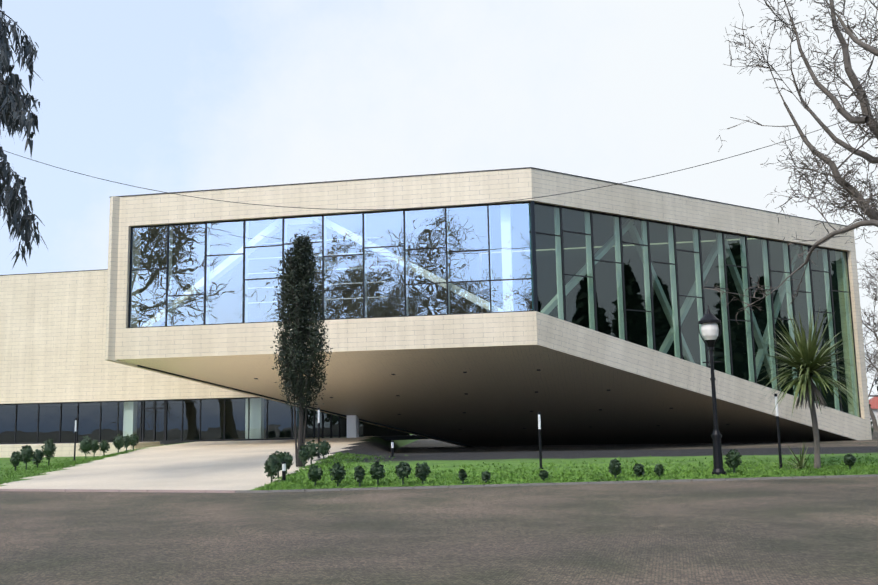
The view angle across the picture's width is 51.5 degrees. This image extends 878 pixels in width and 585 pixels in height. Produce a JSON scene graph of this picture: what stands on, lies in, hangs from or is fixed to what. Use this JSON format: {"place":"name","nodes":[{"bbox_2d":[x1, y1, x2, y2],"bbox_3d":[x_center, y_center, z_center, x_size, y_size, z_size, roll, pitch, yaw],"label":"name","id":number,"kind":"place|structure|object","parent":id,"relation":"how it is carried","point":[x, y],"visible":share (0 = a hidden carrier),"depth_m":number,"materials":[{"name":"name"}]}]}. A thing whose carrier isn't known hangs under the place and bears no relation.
{"place":"outdoors","nodes":[
{"label":"outdoors","id":0,"kind":"place"},
{"bbox_2d":[0,442,163,457],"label":"low wall","id":1,"kind":"structure","parent":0,"point":[61,449],"depth_m":60.46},
{"bbox_2d":[160,422,429,444],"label":"wing interior","id":2,"kind":"object","parent":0,"point":[386,434],"visible":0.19,"depth_m":70.05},
{"bbox_2d":[137,365,470,446],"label":"trim","id":3,"kind":"structure","parent":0,"point":[296,404],"depth_m":61.40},
{"bbox_2d":[346,415,358,437],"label":"wing pillars","id":4,"kind":"structure","parent":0,"point":[352,426],"depth_m":64.18,"materials":[{"name":"grey concrete"}]},
{"bbox_2d":[3,110,873,209],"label":"overhead cable","id":5,"kind":"object","parent":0,"point":[431,207],"visible":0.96,"depth_m":46.10,"materials":[{"name":"black metal"}]},
{"bbox_2d":[0,426,877,584],"bbox_3d":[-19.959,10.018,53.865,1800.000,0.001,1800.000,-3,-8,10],"label":"paved road","id":6,"kind":"structure","parent":0,"point":[816,531],"depth_m":15.50,"materials":[{"name":"grey asphalt"}]},
{"bbox_2d":[0,0,48,268],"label":"foliage","id":7,"kind":"object","parent":6,"relation":"on","point":[13,116],"visible":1,"depth_m":30.55,"materials":[{"name":"green plant"}]},
{"bbox_2d":[0,270,255,403],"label":"wing wall","id":8,"kind":"structure","parent":6,"relation":"on","point":[52,335],"depth_m":66.46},
{"bbox_2d":[0,269,107,275],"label":"wing coping","id":9,"kind":"object","parent":8,"relation":"on","point":[54,272],"depth_m":67.32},
{"bbox_2d":[0,397,339,443],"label":"wing frames","id":10,"kind":"structure","parent":8,"relation":"in","point":[165,419],"depth_m":64.37,"materials":[{"name":"black metal"}]},
{"bbox_2d":[0,398,362,442],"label":"wing glass","id":11,"kind":"object","parent":10,"relation":"in","point":[236,419],"visible":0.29,"depth_m":64.48,"materials":[{"name":"black glass"}]},
{"bbox_2d":[0,474,877,492],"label":"kerb stones","id":12,"kind":"object","parent":6,"relation":"on","point":[414,487],"visible":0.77,"depth_m":26.83,"materials":[{"name":"concrete"}]},
{"bbox_2d":[703,0,877,322],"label":"bare tree","id":13,"kind":"object","parent":6,"relation":"on","point":[866,116],"visible":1,"depth_m":24.49,"materials":[{"name":"brown plant"}]},
{"bbox_2d":[0,434,877,489],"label":"pavement","id":14,"kind":"structure","parent":0,"point":[222,465],"depth_m":36.47,"materials":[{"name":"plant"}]},
{"bbox_2d":[10,451,21,470],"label":"shrub","id":15,"kind":"object","parent":14,"relation":"on","point":[16,457],"visible":1,"depth_m":39.20,"materials":[{"name":"green plant"}]},
{"bbox_2d":[20,444,34,469],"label":"shrub","id":16,"kind":"object","parent":14,"relation":"on","point":[27,452],"visible":0.88,"depth_m":40.42,"materials":[{"name":"green plant"}]},
{"bbox_2d":[32,449,43,467],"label":"shrub","id":17,"kind":"object","parent":14,"relation":"on","point":[37,457],"visible":0.9,"depth_m":41.43,"materials":[{"name":"green plant"}]},
{"bbox_2d":[41,439,56,465],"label":"shrub","id":18,"kind":"object","parent":14,"relation":"on","point":[49,447],"visible":0.98,"depth_m":41.99,"materials":[{"name":"green plant"}]},
{"bbox_2d":[74,419,76,459],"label":"light pole","id":19,"kind":"object","parent":14,"relation":"on","point":[75,439],"visible":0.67,"depth_m":50.42,"materials":[{"name":"black metal"}]},
{"bbox_2d":[78,436,93,458],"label":"shrub","id":20,"kind":"object","parent":14,"relation":"on","point":[86,445],"visible":1,"depth_m":54.13,"materials":[{"name":"green plant"}]},
{"bbox_2d":[91,440,99,456],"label":"shrub","id":21,"kind":"object","parent":14,"relation":"on","point":[95,443],"visible":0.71,"depth_m":57.07,"materials":[{"name":"green plant"}]},
{"bbox_2d":[99,440,109,455],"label":"shrub","id":22,"kind":"object","parent":14,"relation":"on","point":[104,445],"visible":1,"depth_m":47.90,"materials":[{"name":"green plant"}]},
{"bbox_2d":[113,434,123,452],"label":"shrub","id":23,"kind":"object","parent":14,"relation":"on","point":[118,443],"visible":1,"depth_m":50.10,"materials":[{"name":"green plant"}]},
{"bbox_2d":[122,434,131,451],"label":"shrub","id":24,"kind":"object","parent":14,"relation":"on","point":[126,440],"visible":0.9,"depth_m":51.23,"materials":[{"name":"green plant"}]},
{"bbox_2d":[129,434,138,450],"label":"shrub","id":25,"kind":"object","parent":14,"relation":"on","point":[134,440],"visible":0.73,"depth_m":52.73,"materials":[{"name":"green plant"}]},
{"bbox_2d":[263,455,278,483],"bbox_3d":[-5.237,5.557,28.477,0.487,0.946,0.524,-3,-8,10],"label":"shrub","id":26,"kind":"object","parent":14,"relation":"on","point":[271,464],"visible":1,"depth_m":28.39,"materials":[{"name":"green plant"}]},
{"bbox_2d":[271,450,287,477],"bbox_3d":[-5.369,5.776,30.470,0.629,0.981,0.602,6,-11,-41],"label":"shrub","id":27,"kind":"object","parent":14,"relation":"on","point":[281,456],"visible":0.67,"depth_m":30.41,"materials":[{"name":"green plant"}]},
{"bbox_2d":[280,462,285,480],"bbox_3d":[-4.944,5.737,29.022,0.217,0.677,0.228,-3,-8,10],"label":"bollard","id":28,"kind":"object","parent":14,"relation":"on","point":[284,471],"visible":0.73,"depth_m":28.99,"materials":[{"name":"black metal"}]},
{"bbox_2d":[283,451,292,473],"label":"shrub","id":29,"kind":"object","parent":14,"relation":"on","point":[289,457],"visible":0.58,"depth_m":32.29,"materials":[{"name":"green plant"}]},
{"bbox_2d":[270,228,333,466],"bbox_3d":[-5.470,2.118,36.281,2.521,9.500,2.582,-3,-8,10],"label":"cypress tree","id":30,"kind":"object","parent":14,"relation":"on","point":[301,358],"visible":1,"depth_m":36.07,"materials":[{"name":"green plant"}]},
{"bbox_2d":[298,444,309,467],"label":"shrub","id":31,"kind":"object","parent":14,"relation":"on","point":[303,454],"visible":1,"depth_m":34.66,"materials":[{"name":"green plant"}]},
{"bbox_2d":[306,440,318,463],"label":"shrub","id":32,"kind":"object","parent":14,"relation":"on","point":[312,448],"visible":0.67,"depth_m":37.15,"materials":[{"name":"green plant"}]},
{"bbox_2d":[307,465,322,485],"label":"shrub","id":33,"kind":"object","parent":14,"relation":"on","point":[315,473],"visible":1,"depth_m":26.86,"materials":[{"name":"green plant"}]},
{"bbox_2d":[317,408,320,457],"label":"light pole","id":34,"kind":"object","parent":14,"relation":"on","point":[318,429],"visible":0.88,"depth_m":40.75,"materials":[{"name":"black metal"}]},
{"bbox_2d":[316,440,330,458],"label":"shrub","id":35,"kind":"object","parent":14,"relation":"on","point":[323,448],"visible":0.94,"depth_m":39.34,"materials":[{"name":"green plant"}]},
{"bbox_2d":[329,462,345,486],"bbox_3d":[-2.985,5.373,26.793,0.509,0.776,0.564,-3,-8,10],"label":"shrub","id":36,"kind":"object","parent":14,"relation":"on","point":[338,473],"visible":0.98,"depth_m":26.68,"materials":[{"name":"green plant"}]},
{"bbox_2d":[354,465,365,486],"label":"shrub","id":37,"kind":"object","parent":14,"relation":"on","point":[359,474],"visible":0.98,"depth_m":26.55,"materials":[{"name":"green plant"}]},
{"bbox_2d":[369,461,384,484],"bbox_3d":[-1.837,5.386,27.000,0.483,0.757,0.494,4,-10,-34],"label":"shrub","id":38,"kind":"object","parent":14,"relation":"on","point":[377,471],"visible":1,"depth_m":26.89,"materials":[{"name":"green plant"}]},
{"bbox_2d":[390,441,394,456],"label":"bollard","id":39,"kind":"object","parent":14,"relation":"on","point":[392,448],"visible":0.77,"depth_m":42.00,"materials":[{"name":"black metal"}]},
{"bbox_2d":[395,461,411,484],"bbox_3d":[-1.061,5.347,26.797,0.504,0.758,0.459,1,-9,-17],"label":"shrub","id":40,"kind":"object","parent":14,"relation":"on","point":[403,469],"visible":1,"depth_m":26.71,"materials":[{"name":"green plant"}]},
{"bbox_2d":[414,462,430,483],"bbox_3d":[-0.475,5.363,26.894,0.495,0.728,0.526,-3,-8,10],"label":"shrub","id":41,"kind":"object","parent":14,"relation":"on","point":[422,471],"visible":1,"depth_m":26.81,"materials":[{"name":"green plant"}]},
{"bbox_2d":[0,449,877,489],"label":"grass tufts","id":42,"kind":"object","parent":14,"relation":"on","point":[295,482],"visible":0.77,"depth_m":28.96,"materials":[{"name":"green plant"}]},
{"bbox_2d":[458,469,467,483],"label":"shrub","id":43,"kind":"object","parent":14,"relation":"on","point":[462,476],"visible":1,"depth_m":26.79,"materials":[{"name":"green plant"}]},
{"bbox_2d":[481,471,490,484],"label":"shrub","id":44,"kind":"object","parent":14,"relation":"on","point":[486,476],"visible":1,"depth_m":26.84,"materials":[{"name":"green plant"}]},
{"bbox_2d":[105,168,871,446],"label":"hall walls","id":45,"kind":"structure","parent":14,"relation":"on","point":[123,340],"depth_m":54.14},
{"bbox_2d":[109,167,845,225],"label":"hall coping","id":46,"kind":"object","parent":45,"relation":"on","point":[468,172],"visible":0.29,"depth_m":54.45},
{"bbox_2d":[107,345,854,445],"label":"soffit","id":47,"kind":"structure","parent":45,"relation":"attached to","point":[502,399],"depth_m":59.27,"materials":[{"name":"beige paint"}]},
{"bbox_2d":[254,369,728,429],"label":"recessed ceiling lights","id":48,"kind":"object","parent":47,"relation":"in","point":[467,394],"visible":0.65,"depth_m":59.55},
{"bbox_2d":[128,201,860,417],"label":"hall window frames","id":49,"kind":"structure","parent":45,"relation":"in","point":[533,252],"depth_m":54.59,"materials":[{"name":"black metal"}]},
{"bbox_2d":[130,203,531,326],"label":"window","id":50,"kind":"structure","parent":49,"relation":"in","point":[509,233],"depth_m":53.04,"materials":[{"name":"blue glass"}]},
{"bbox_2d":[529,203,859,416],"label":"glass wall","id":51,"kind":"structure","parent":49,"relation":"in","point":[579,294],"depth_m":58.50,"materials":[{"name":"glass"}]},
{"bbox_2d":[538,412,543,468],"bbox_3d":[3.397,4.997,30.605,0.163,1.926,0.171,-3,-8,10],"label":"light pole","id":52,"kind":"object","parent":14,"relation":"on","point":[540,445],"visible":0.9,"depth_m":30.57,"materials":[{"name":"black metal"}]},
{"bbox_2d":[539,470,548,480],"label":"shrub","id":53,"kind":"object","parent":14,"relation":"on","point":[543,474],"visible":1,"depth_m":27.19,"materials":[{"name":"green plant"}]},
{"bbox_2d":[608,458,621,477],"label":"shrub","id":54,"kind":"object","parent":14,"relation":"on","point":[614,467],"visible":1,"depth_m":27.43,"materials":[{"name":"green plant"}]},
{"bbox_2d":[633,463,644,476],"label":"shrub","id":55,"kind":"object","parent":14,"relation":"on","point":[638,469],"visible":1,"depth_m":27.74,"materials":[{"name":"green plant"}]},
{"bbox_2d":[654,464,664,476],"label":"shrub","id":56,"kind":"object","parent":14,"relation":"on","point":[659,470],"visible":0.98,"depth_m":27.85,"materials":[{"name":"green plant"}]},
{"bbox_2d":[698,304,725,478],"bbox_3d":[8.615,3.076,28.558,0.674,5.470,0.674,-9,-11,44],"label":"lamp post","id":57,"kind":"object","parent":14,"relation":"on","point":[709,321],"visible":0.96,"depth_m":28.57,"materials":[{"name":"black metal"}]},
{"bbox_2d":[724,449,741,472],"bbox_3d":[9.164,5.295,28.358,0.492,0.838,0.527,-8,-11,41],"label":"shrub","id":58,"kind":"object","parent":14,"relation":"on","point":[733,458],"visible":1,"depth_m":28.28,"materials":[{"name":"green plant"}]},
{"bbox_2d":[774,394,781,468],"bbox_3d":[11.045,4.541,29.630,0.163,2.489,0.171,-3,-8,10],"label":"light pole","id":59,"kind":"object","parent":14,"relation":"on","point":[778,435],"visible":0.77,"depth_m":29.60,"materials":[{"name":"black metal"}]},
{"bbox_2d":[780,439,826,468],"bbox_3d":[11.640,5.524,29.446,1.764,1.572,1.887,-9,-11,43],"label":"young yucca","id":60,"kind":"object","parent":14,"relation":"on","point":[800,464],"visible":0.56,"depth_m":29.30,"materials":[{"name":"green plant"}]},
{"bbox_2d":[746,308,865,468],"bbox_3d":[12.195,3.071,29.875,4.158,5.352,4.208,-3,-8,10],"label":"cabbage palm","id":61,"kind":"object","parent":14,"relation":"on","point":[806,361],"visible":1,"depth_m":29.58,"materials":[{"name":"green plant"}]},
{"bbox_2d":[844,453,855,468],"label":"shrub","id":62,"kind":"object","parent":14,"relation":"on","point":[849,459],"visible":1,"depth_m":28.93,"materials":[{"name":"green plant"}]},
{"bbox_2d":[857,248,877,290],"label":"bare tree","id":63,"kind":"object","parent":14,"relation":"on","point":[867,271],"visible":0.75,"depth_m":100.93,"materials":[{"name":"grey plant"}]},
{"bbox_2d":[858,261,877,380],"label":"bare tree","id":64,"kind":"object","parent":14,"relation":"on","point":[866,324],"visible":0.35,"depth_m":85.70,"materials":[{"name":"grey plant"}]},
{"bbox_2d":[867,386,872,433],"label":"tree","id":65,"kind":"object","parent":14,"relation":"on","point":[870,418],"depth_m":82.00,"materials":[{"name":"green plant"}]},
{"bbox_2d":[865,348,877,429],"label":"bare tree","id":66,"kind":"object","parent":14,"relation":"on","point":[874,422],"visible":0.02,"depth_m":107.57,"materials":[{"name":"grey plant"}]},
{"bbox_2d":[0,0,877,399],"label":"sky","id":67,"kind":"structure","parent":0,"point":[159,95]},
{"bbox_2d":[869,397,877,425],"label":"building","id":68,"kind":"structure","parent":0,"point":[873,402],"depth_m":143.67,"materials":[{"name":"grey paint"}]}
]}

